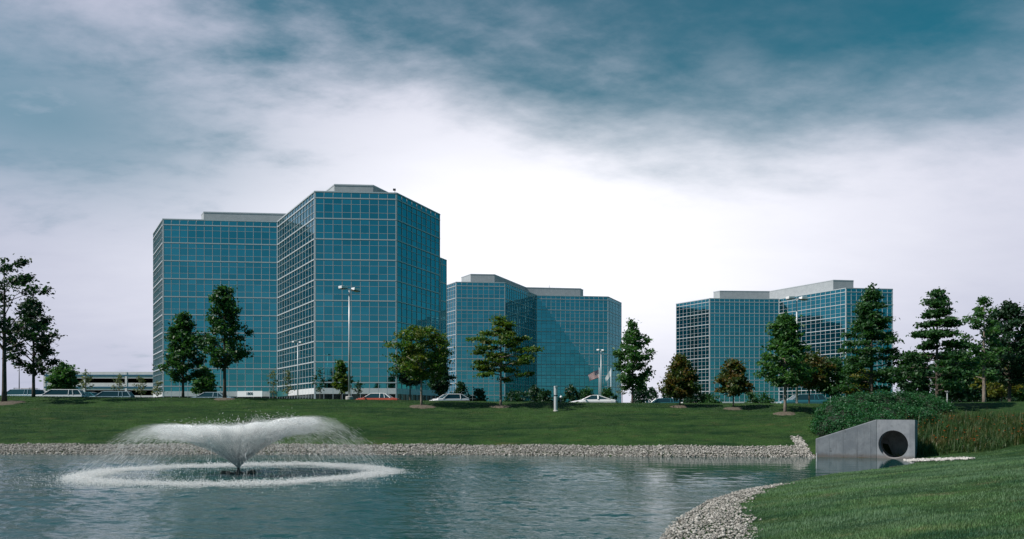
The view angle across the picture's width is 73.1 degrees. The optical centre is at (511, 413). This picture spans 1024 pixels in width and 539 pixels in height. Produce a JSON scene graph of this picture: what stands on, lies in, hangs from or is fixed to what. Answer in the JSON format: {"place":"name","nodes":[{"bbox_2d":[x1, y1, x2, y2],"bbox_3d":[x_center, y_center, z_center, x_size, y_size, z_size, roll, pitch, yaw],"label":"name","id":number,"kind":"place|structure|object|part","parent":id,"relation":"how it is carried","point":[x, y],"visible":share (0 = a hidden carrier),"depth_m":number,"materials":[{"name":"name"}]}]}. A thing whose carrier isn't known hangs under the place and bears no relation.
{"place":"outdoors","nodes":[
{"label":"outdoors","id":0,"kind":"place"},
{"bbox_2d":[0,454,914,538],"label":"pond water","id":1,"kind":"structure","parent":0,"point":[118,496],"depth_m":21.66,"materials":[{"name":"teal liquid"}]},
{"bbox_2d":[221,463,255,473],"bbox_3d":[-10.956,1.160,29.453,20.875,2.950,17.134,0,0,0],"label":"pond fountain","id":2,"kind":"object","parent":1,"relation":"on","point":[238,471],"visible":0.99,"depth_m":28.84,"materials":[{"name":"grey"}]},
{"bbox_2d":[0,395,1023,538],"bbox_3d":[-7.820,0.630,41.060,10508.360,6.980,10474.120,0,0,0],"label":"ground","id":3,"kind":"structure","parent":0,"point":[528,431],"depth_m":47.36,"materials":[{"name":"green plant"}]},
{"bbox_2d":[0,401,23,404],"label":"mulch ring","id":4,"kind":"object","parent":3,"relation":"on","point":[8,402],"visible":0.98,"depth_m":57.23,"materials":[{"name":"brown soil"}]},
{"bbox_2d":[0,253,58,401],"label":"maple tree","id":5,"kind":"object","parent":3,"relation":"on","point":[21,279],"visible":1,"depth_m":57.99,"materials":[{"name":"green plant"}]},
{"bbox_2d":[0,296,67,396],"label":"maple tree","id":6,"kind":"object","parent":3,"relation":"on","point":[43,348],"visible":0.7,"depth_m":61.78,"materials":[{"name":"green plant"}]},
{"bbox_2d":[39,360,82,389],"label":"maple tree","id":7,"kind":"object","parent":3,"relation":"on","point":[62,375],"visible":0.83,"depth_m":91.22,"materials":[{"name":"green plant"}]},
{"bbox_2d":[79,369,94,389],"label":"sapling","id":8,"kind":"object","parent":3,"relation":"on","point":[88,382],"visible":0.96,"depth_m":95.97,"materials":[{"name":"green plant"}]},
{"bbox_2d":[43,372,152,396],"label":"parking garage","id":9,"kind":"structure","parent":3,"relation":"on","point":[102,381],"depth_m":176.00,"materials":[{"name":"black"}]},
{"bbox_2d":[110,373,125,390],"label":"sapling","id":10,"kind":"object","parent":3,"relation":"on","point":[119,381],"visible":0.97,"depth_m":99.91,"materials":[{"name":"green plant"}]},
{"bbox_2d":[131,376,146,394],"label":"sapling","id":11,"kind":"object","parent":3,"relation":"on","point":[140,381],"visible":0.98,"depth_m":101.86,"materials":[{"name":"green plant"}]},
{"bbox_2d":[151,379,164,395],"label":"sapling","id":12,"kind":"object","parent":3,"relation":"on","point":[157,389],"visible":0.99,"depth_m":103.95,"materials":[{"name":"green plant"}]},
{"bbox_2d":[152,311,213,397],"bbox_3d":[-29.578,-5.216,62.453,5.044,8.121,5.386,0,0,-38],"label":"linden tree","id":13,"kind":"object","parent":3,"relation":"on","point":[182,334],"visible":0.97,"depth_m":61.89,"materials":[{"name":"green plant"}]},
{"bbox_2d":[189,365,221,394],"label":"linden tree","id":14,"kind":"object","parent":3,"relation":"on","point":[207,384],"visible":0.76,"depth_m":83.35,"materials":[{"name":"green plant"}]},
{"bbox_2d":[191,284,254,397],"bbox_3d":[-25.436,-6.270,61.029,5.267,10.484,5.544,0,0,-26],"label":"linden tree","id":15,"kind":"object","parent":3,"relation":"on","point":[229,351],"visible":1,"depth_m":60.73,"materials":[{"name":"green plant"}]},
{"bbox_2d":[214,398,234,399],"bbox_3d":[-25.308,-1.285,60.805,1.819,0.294,1.998,0,0,-19],"label":"mulch ring","id":16,"kind":"object","parent":3,"relation":"on","point":[224,398],"visible":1,"depth_m":60.48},
{"bbox_2d":[266,367,278,396],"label":"sapling","id":17,"kind":"object","parent":3,"relation":"on","point":[272,376],"visible":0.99,"depth_m":89.98,"materials":[{"name":"green plant"}]},
{"bbox_2d":[282,370,295,393],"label":"sapling","id":18,"kind":"object","parent":3,"relation":"on","point":[288,378],"visible":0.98,"depth_m":91.96,"materials":[{"name":"green plant"}]},
{"bbox_2d":[292,341,303,397],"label":"lamp mast","id":19,"kind":"object","parent":3,"relation":"on","point":[300,342],"visible":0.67,"depth_m":117.93,"materials":[{"name":"silver metal"}]},
{"bbox_2d":[153,184,446,400],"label":"office tower","id":20,"kind":"structure","parent":3,"relation":"on","point":[291,271],"depth_m":139.72,"materials":[{"name":"blue glass"}]},
{"bbox_2d":[309,367,327,392],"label":"sapling","id":21,"kind":"object","parent":3,"relation":"on","point":[321,385],"visible":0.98,"depth_m":93.92,"materials":[{"name":"green plant"}]},
{"bbox_2d":[331,358,353,398],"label":"linden tree","id":22,"kind":"object","parent":3,"relation":"on","point":[341,375],"visible":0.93,"depth_m":81.67,"materials":[{"name":"green plant"}]},
{"bbox_2d":[338,286,359,399],"bbox_3d":[-14.956,-6.301,63.500,0.670,10.720,2.132,0,0,38],"label":"lamp mast","id":23,"kind":"object","parent":3,"relation":"on","point":[354,289],"visible":0.93,"depth_m":63.43,"materials":[{"name":"silver metal"}]},
{"bbox_2d":[352,380,364,397],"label":"sapling","id":24,"kind":"object","parent":3,"relation":"on","point":[358,386],"visible":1,"depth_m":93.91,"materials":[{"name":"green plant"}]},
{"bbox_2d":[389,352,423,399],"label":"linden tree","id":25,"kind":"object","parent":3,"relation":"on","point":[406,381],"visible":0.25,"depth_m":79.61,"materials":[{"name":"green plant"}]},
{"bbox_2d":[0,442,815,456],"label":"shore stones","id":26,"kind":"object","parent":3,"relation":"on","point":[36,448],"visible":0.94,"depth_m":42.61,"materials":[{"name":"grey stone"}]},
{"bbox_2d":[382,324,454,404],"bbox_3d":[-7.579,-3.831,57.158,6.058,7.030,6.202,0,0,25],"label":"locust tree","id":27,"kind":"object","parent":3,"relation":"on","point":[435,357],"visible":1,"depth_m":55.94,"materials":[{"name":"green plant"}]},
{"bbox_2d":[409,405,435,408],"bbox_3d":[-7.304,-0.578,56.315,2.270,0.377,2.266,0,0,0],"label":"mulch ring","id":28,"kind":"object","parent":3,"relation":"on","point":[421,406],"visible":0.98,"depth_m":55.90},
{"bbox_2d":[427,356,457,396],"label":"spruce tree","id":29,"kind":"object","parent":3,"relation":"on","point":[440,387],"visible":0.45,"depth_m":85.40,"materials":[{"name":"green plant"}]},
{"bbox_2d":[450,381,470,398],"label":"shrub","id":30,"kind":"object","parent":3,"relation":"on","point":[461,387],"visible":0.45,"depth_m":189.97,"materials":[{"name":"green plant"}]},
{"bbox_2d":[472,387,488,401],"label":"shrub","id":31,"kind":"object","parent":3,"relation":"on","point":[479,393],"visible":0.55,"depth_m":184.24,"materials":[{"name":"green plant"}]},
{"bbox_2d":[489,405,511,407],"bbox_3d":[-0.954,-0.583,56.967,1.781,0.300,1.712,0,0,37],"label":"mulch ring","id":32,"kind":"object","parent":3,"relation":"on","point":[499,406],"visible":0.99,"depth_m":56.56,"materials":[{"name":"brown soil"}]},
{"bbox_2d":[465,313,544,405],"bbox_3d":[-0.132,-4.236,56.765,6.847,7.935,6.348,0,0,31],"label":"locust tree","id":33,"kind":"object","parent":3,"relation":"on","point":[505,333],"visible":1,"depth_m":56.37,"materials":[{"name":"green plant"}]},
{"bbox_2d":[503,388,532,401],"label":"shrub","id":34,"kind":"object","parent":3,"relation":"on","point":[516,395],"visible":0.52,"depth_m":119.43,"materials":[{"name":"green plant"}]},
{"bbox_2d":[526,385,539,401],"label":"shrub","id":35,"kind":"object","parent":3,"relation":"on","point":[533,390],"visible":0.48,"depth_m":117.43,"materials":[{"name":"green plant"}]},
{"bbox_2d":[447,274,621,402],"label":"office tower","id":36,"kind":"structure","parent":3,"relation":"on","point":[571,331],"depth_m":245.16,"materials":[{"name":"blue glass"}]},
{"bbox_2d":[535,387,553,401],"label":"shrub","id":37,"kind":"object","parent":3,"relation":"on","point":[543,395],"visible":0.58,"depth_m":111.51,"materials":[{"name":"green plant"}]},
{"bbox_2d":[553,386,557,410],"bbox_3d":[3.426,-1.041,54.100,0.400,2.264,0.394,0,0,0],"label":"bollard post","id":38,"kind":"object","parent":3,"relation":"on","point":[555,398],"visible":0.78,"depth_m":53.97,"materials":[{"name":"silver metal"}]},
{"bbox_2d":[560,383,583,401],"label":"shrub","id":39,"kind":"object","parent":3,"relation":"on","point":[572,394],"visible":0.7,"depth_m":124.41,"materials":[{"name":"green plant"}]},
{"bbox_2d":[579,386,593,399],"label":"shrub","id":40,"kind":"object","parent":3,"relation":"on","point":[586,392],"visible":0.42,"depth_m":129.57,"materials":[{"name":"green plant"}]},
{"bbox_2d":[597,349,605,395],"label":"lamp mast","id":41,"kind":"object","parent":3,"relation":"on","point":[602,350],"visible":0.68,"depth_m":115.95,"materials":[{"name":"silver metal"}]},
{"bbox_2d":[602,387,618,401],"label":"shrub","id":42,"kind":"object","parent":3,"relation":"on","point":[607,393],"visible":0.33,"depth_m":131.43,"materials":[{"name":"green plant"}]},
{"bbox_2d":[616,373,626,402],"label":"sapling","id":43,"kind":"object","parent":3,"relation":"on","point":[622,392],"visible":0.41,"depth_m":109.96,"materials":[{"name":"green plant"}]},
{"bbox_2d":[609,317,657,402],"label":"maple tree","id":44,"kind":"object","parent":3,"relation":"on","point":[633,336],"visible":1,"depth_m":63.52,"materials":[{"name":"green plant"}]},
{"bbox_2d":[629,383,649,402],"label":"shrub","id":45,"kind":"object","parent":3,"relation":"on","point":[640,396],"visible":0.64,"depth_m":91.54,"materials":[{"name":"green plant"}]},
{"bbox_2d":[645,387,658,400],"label":"sapling","id":46,"kind":"object","parent":3,"relation":"on","point":[652,394],"visible":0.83,"depth_m":111.41,"materials":[{"name":"green plant"}]},
{"bbox_2d":[649,398,678,402],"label":"parked car","id":47,"kind":"object","parent":3,"relation":"on","point":[663,400],"visible":0.21,"depth_m":93.32,"materials":[{"name":"teal paint"}]},
{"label":"side window","id":48,"kind":"part","parent":47,"relation":"part of","materials":[{"name":"teal glass"}]},
{"bbox_2d":[661,383,670,397],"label":"sapling","id":49,"kind":"object","parent":3,"relation":"on","point":[665,396],"visible":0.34,"depth_m":115.22,"materials":[{"name":"green plant"}]},
{"bbox_2d":[654,353,701,404],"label":"oak tree","id":50,"kind":"object","parent":3,"relation":"on","point":[678,377],"visible":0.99,"depth_m":55.58,"materials":[{"name":"green plant"}]},
{"bbox_2d":[670,405,688,407],"bbox_3d":[13.533,-0.569,55.676,1.652,0.267,1.581,0,0,0],"label":"mulch ring","id":51,"kind":"object","parent":3,"relation":"on","point":[680,406],"visible":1,"depth_m":55.31,"materials":[{"name":"brown soil"}]},
{"bbox_2d":[682,382,705,402],"bbox_3d":[16.493,-1.897,62.678,2.444,2.541,2.455,0,0,0],"label":"shrub","id":52,"kind":"object","parent":3,"relation":"on","point":[700,397],"visible":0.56,"depth_m":62.29,"materials":[{"name":"green plant"}]},
{"bbox_2d":[698,393,723,402],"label":"shrub","id":53,"kind":"object","parent":3,"relation":"on","point":[709,397],"visible":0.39,"depth_m":91.38,"materials":[{"name":"green plant"}]},
{"bbox_2d":[659,483,794,538],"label":"shore stones","id":54,"kind":"object","parent":3,"relation":"on","point":[732,497],"visible":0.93,"depth_m":15.28,"materials":[{"name":"grey gravel"}]},
{"bbox_2d":[723,407,742,409],"bbox_3d":[17.386,-0.394,54.412,1.634,0.276,1.522,0,0,0],"label":"mulch ring","id":55,"kind":"object","parent":3,"relation":"on","point":[733,408],"visible":1,"depth_m":54.05,"materials":[{"name":"brown soil"}]},
{"bbox_2d":[711,357,754,406],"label":"oak tree","id":56,"kind":"object","parent":55,"relation":"on","point":[731,380],"visible":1,"depth_m":54.21,"materials":[{"name":"green plant"}]},
{"bbox_2d":[744,390,774,402],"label":"shrub","id":57,"kind":"object","parent":3,"relation":"on","point":[751,398],"visible":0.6,"depth_m":99.80,"materials":[{"name":"green plant"}]},
{"bbox_2d":[676,280,892,402],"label":"office tower","id":58,"kind":"structure","parent":3,"relation":"on","point":[712,334],"depth_m":239.94,"materials":[{"name":"blue glass"}]},
{"bbox_2d":[773,412,795,415],"bbox_3d":[20.121,-0.015,50.955,1.704,0.300,1.505,0,0,0],"label":"mulch ring","id":59,"kind":"object","parent":3,"relation":"on","point":[784,413],"visible":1,"depth_m":50.72,"materials":[{"name":"brown soil"}]},
{"bbox_2d":[752,311,819,411],"bbox_3d":[20.374,-3.647,51.410,4.820,7.812,5.186,0,0,13],"label":"oak tree","id":60,"kind":"object","parent":3,"relation":"on","point":[785,345],"visible":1,"depth_m":50.65,"materials":[{"name":"green plant"}]},
{"bbox_2d":[785,296,807,402],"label":"lamp mast","id":61,"kind":"object","parent":3,"relation":"on","point":[802,298],"visible":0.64,"depth_m":65.94,"materials":[{"name":"silver metal"}]},
{"bbox_2d":[790,435,810,454],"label":"shore stones","id":62,"kind":"object","parent":3,"relation":"on","point":[798,441],"visible":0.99,"depth_m":42.36,"materials":[{"name":"grey stone"}]},
{"bbox_2d":[786,349,837,403],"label":"crabapple tree","id":63,"kind":"object","parent":3,"relation":"on","point":[820,377],"visible":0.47,"depth_m":62.14,"materials":[{"name":"green plant"}]},
{"bbox_2d":[805,355,854,396],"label":"oak tree","id":64,"kind":"object","parent":3,"relation":"on","point":[830,370],"visible":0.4,"depth_m":63.32,"materials":[{"name":"green plant"}]},
{"bbox_2d":[833,368,876,395],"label":"ash tree","id":65,"kind":"object","parent":3,"relation":"on","point":[855,386],"visible":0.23,"depth_m":71.22,"materials":[{"name":"green plant"}]},
{"bbox_2d":[816,420,917,458],"bbox_3d":[20.563,1.715,40.083,5.105,2.770,2.976,0,0,31],"label":"culvert","id":66,"kind":"object","parent":3,"relation":"on","point":[868,439],"visible":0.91,"depth_m":39.31,"materials":[{"name":"concrete"}]},
{"bbox_2d":[823,282,914,394],"bbox_3d":[29.288,-5.573,56.171,6.423,10.205,6.162,0,0,-41],"label":"pin oak tree","id":67,"kind":"object","parent":3,"relation":"on","point":[869,320],"visible":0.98,"depth_m":55.64,"materials":[{"name":"green plant"}]},
{"bbox_2d":[807,389,957,436],"bbox_3d":[25.308,0.083,47.084,15.842,3.827,7.462,0,0,-43],"label":"hedge","id":68,"kind":"object","parent":3,"relation":"on","point":[840,413],"visible":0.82,"depth_m":45.17,"materials":[{"name":"green plant"}]},
{"bbox_2d":[895,360,934,395],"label":"woodland tree","id":69,"kind":"object","parent":3,"relation":"on","point":[902,384],"visible":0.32,"depth_m":103.86,"materials":[{"name":"green plant"}]},
{"bbox_2d":[884,286,985,396],"bbox_3d":[31.483,-4.832,51.946,6.207,9.397,6.699,0,0,44],"label":"pin oak tree","id":70,"kind":"object","parent":3,"relation":"on","point":[938,300],"visible":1,"depth_m":51.60,"materials":[{"name":"green plant"}]},
{"bbox_2d":[903,457,975,461],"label":"shore stones","id":71,"kind":"object","parent":3,"relation":"on","point":[937,459],"visible":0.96,"depth_m":35.52,"materials":[{"name":"grey gravel"}]},
{"bbox_2d":[869,404,1023,456],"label":"reed stems","id":72,"kind":"object","parent":3,"relation":"on","point":[965,426],"visible":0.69,"depth_m":41.51,"materials":[{"name":"green plant"}]},
{"bbox_2d":[926,347,981,402],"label":"woodland tree","id":73,"kind":"object","parent":3,"relation":"on","point":[955,395],"visible":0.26,"depth_m":96.90,"materials":[{"name":"green plant"}]},
{"bbox_2d":[888,410,1023,456],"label":"daylily","id":74,"kind":"object","parent":3,"relation":"on","point":[942,448],"depth_m":40.77,"materials":[{"name":"green plant"}]},
{"bbox_2d":[895,372,1022,402],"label":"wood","id":75,"kind":"object","parent":3,"relation":"on","point":[1013,399],"visible":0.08,"depth_m":120.18,"materials":[{"name":"green plant"}]},
{"bbox_2d":[967,356,996,401],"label":"woodland tree","id":76,"kind":"object","parent":3,"relation":"on","point":[977,397],"visible":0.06,"depth_m":107.14,"materials":[{"name":"green plant"}]},
{"bbox_2d":[955,295,1012,401],"bbox_3d":[40.796,-5.326,60.084,4.383,9.946,4.172,0,0,20],"label":"oak tree","id":77,"kind":"object","parent":3,"relation":"on","point":[980,313],"visible":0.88,"depth_m":59.87,"materials":[{"name":"green plant"}]},
{"bbox_2d":[968,367,1023,401],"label":"ash tree","id":78,"kind":"object","parent":3,"relation":"on","point":[995,391],"visible":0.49,"depth_m":83.56,"materials":[{"name":"green plant"}]},
{"bbox_2d":[971,298,1023,401],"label":"oak tree","id":79,"kind":"object","parent":3,"relation":"on","point":[1007,313],"visible":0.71,"depth_m":63.23,"materials":[{"name":"green plant"}]},
{"bbox_2d":[988,347,1013,401],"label":"woodland tree","id":80,"kind":"object","parent":3,"relation":"on","point":[996,398],"visible":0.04,"depth_m":111.72,"materials":[{"name":"green plant"}]},
{"bbox_2d":[995,341,1023,401],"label":"woodland tree","id":81,"kind":"object","parent":3,"relation":"on","point":[1020,395],"visible":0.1,"depth_m":103.79,"materials":[{"name":"green plant"}]},
{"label":"flagpole","id":82,"kind":"object","parent":3,"relation":"on","visible":0},
{"bbox_2d":[605,370,610,381],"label":"flag","id":83,"kind":"object","parent":82,"relation":"attached to","point":[607,376],"visible":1,"depth_m":160.00,"materials":[{"name":"white fabric"}]},
{"bbox_2d":[0,0,1023,402],"label":"sky","id":84,"kind":"structure","parent":0,"point":[650,157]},
{"bbox_2d":[734,447,1023,538],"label":"grass","id":85,"kind":"structure","parent":0,"point":[899,481],"depth_m":14.63,"materials":[{"name":"green plant"}]},
{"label":"road","id":86,"kind":"structure","parent":0,"visible":0},
{"bbox_2d":[0,388,44,395],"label":"parked car","id":87,"kind":"object","parent":86,"relation":"on","point":[21,391],"visible":0.3,"depth_m":71.30,"materials":[{"name":"blue paint"}]},
{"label":"side window","id":88,"kind":"part","parent":87,"relation":"part of","materials":[{"name":"teal glass"}]},
{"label":"rear window","id":89,"kind":"part","parent":87,"relation":"part of","materials":[{"name":"teal glass"}]},
{"bbox_2d":[36,389,86,396],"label":"parked car","id":90,"kind":"object","parent":86,"relation":"on","point":[66,392],"visible":0.3,"depth_m":71.04,"materials":[{"name":"white paint"}]},
{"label":"side window","id":91,"kind":"part","parent":90,"relation":"part of","materials":[{"name":"teal glass"}]},
{"bbox_2d":[84,392,97,396],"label":"parked car","id":92,"kind":"object","parent":86,"relation":"on","point":[91,393],"visible":0.07,"depth_m":76.40,"materials":[{"name":"teal paint"}]},
{"bbox_2d":[89,391,134,396],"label":"parked car","id":93,"kind":"object","parent":86,"relation":"on","point":[115,394],"visible":0.23,"depth_m":76.49,"materials":[{"name":"blue paint"}]},
{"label":"side window","id":94,"kind":"part","parent":93,"relation":"part of","materials":[{"name":"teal glass"}]},
{"bbox_2d":[191,392,233,397],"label":"parked car","id":95,"kind":"object","parent":86,"relation":"on","point":[211,394],"visible":0.22,"depth_m":72.32,"materials":[{"name":"blue paint"}]},
{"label":"side window","id":96,"kind":"part","parent":95,"relation":"part of","materials":[{"name":"teal glass"}]},
{"bbox_2d":[357,393,400,399],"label":"parked car","id":97,"kind":"object","parent":86,"relation":"on","point":[378,396],"visible":0.27,"depth_m":71.24,"materials":[{"name":"brown paint"}]},
{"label":"side window","id":98,"kind":"part","parent":97,"relation":"part of","materials":[{"name":"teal glass"}]},
{"bbox_2d":[430,394,469,400],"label":"parked car","id":99,"kind":"object","parent":86,"relation":"on","point":[453,397],"visible":0.33,"depth_m":72.08,"materials":[{"name":"white paint"}]},
{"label":"side window","id":100,"kind":"part","parent":99,"relation":"part of","materials":[{"name":"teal glass"}]},
{"bbox_2d":[572,395,616,402],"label":"parked car","id":101,"kind":"object","parent":86,"relation":"on","point":[596,398],"visible":0.34,"depth_m":69.67,"materials":[{"name":"white paint"}]},
{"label":"side window","id":102,"kind":"part","parent":101,"relation":"part of","materials":[{"name":"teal glass"}]},
{"bbox_2d":[777,394,826,403],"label":"parked car","id":103,"kind":"object","parent":86,"relation":"on","point":[803,398],"visible":0.3,"depth_m":72.26,"materials":[{"name":"teal paint"}]},
{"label":"side window","id":104,"kind":"part","parent":103,"relation":"part of","materials":[{"name":"teal glass"}]},
{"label":"flagpole","id":105,"kind":"object","parent":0,"visible":0},
{"bbox_2d":[588,370,598,380],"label":"flag","id":106,"kind":"object","parent":105,"relation":"attached to","point":[594,375],"visible":1,"depth_m":157.99,"materials":[{"name":"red fabric"}]}
]}

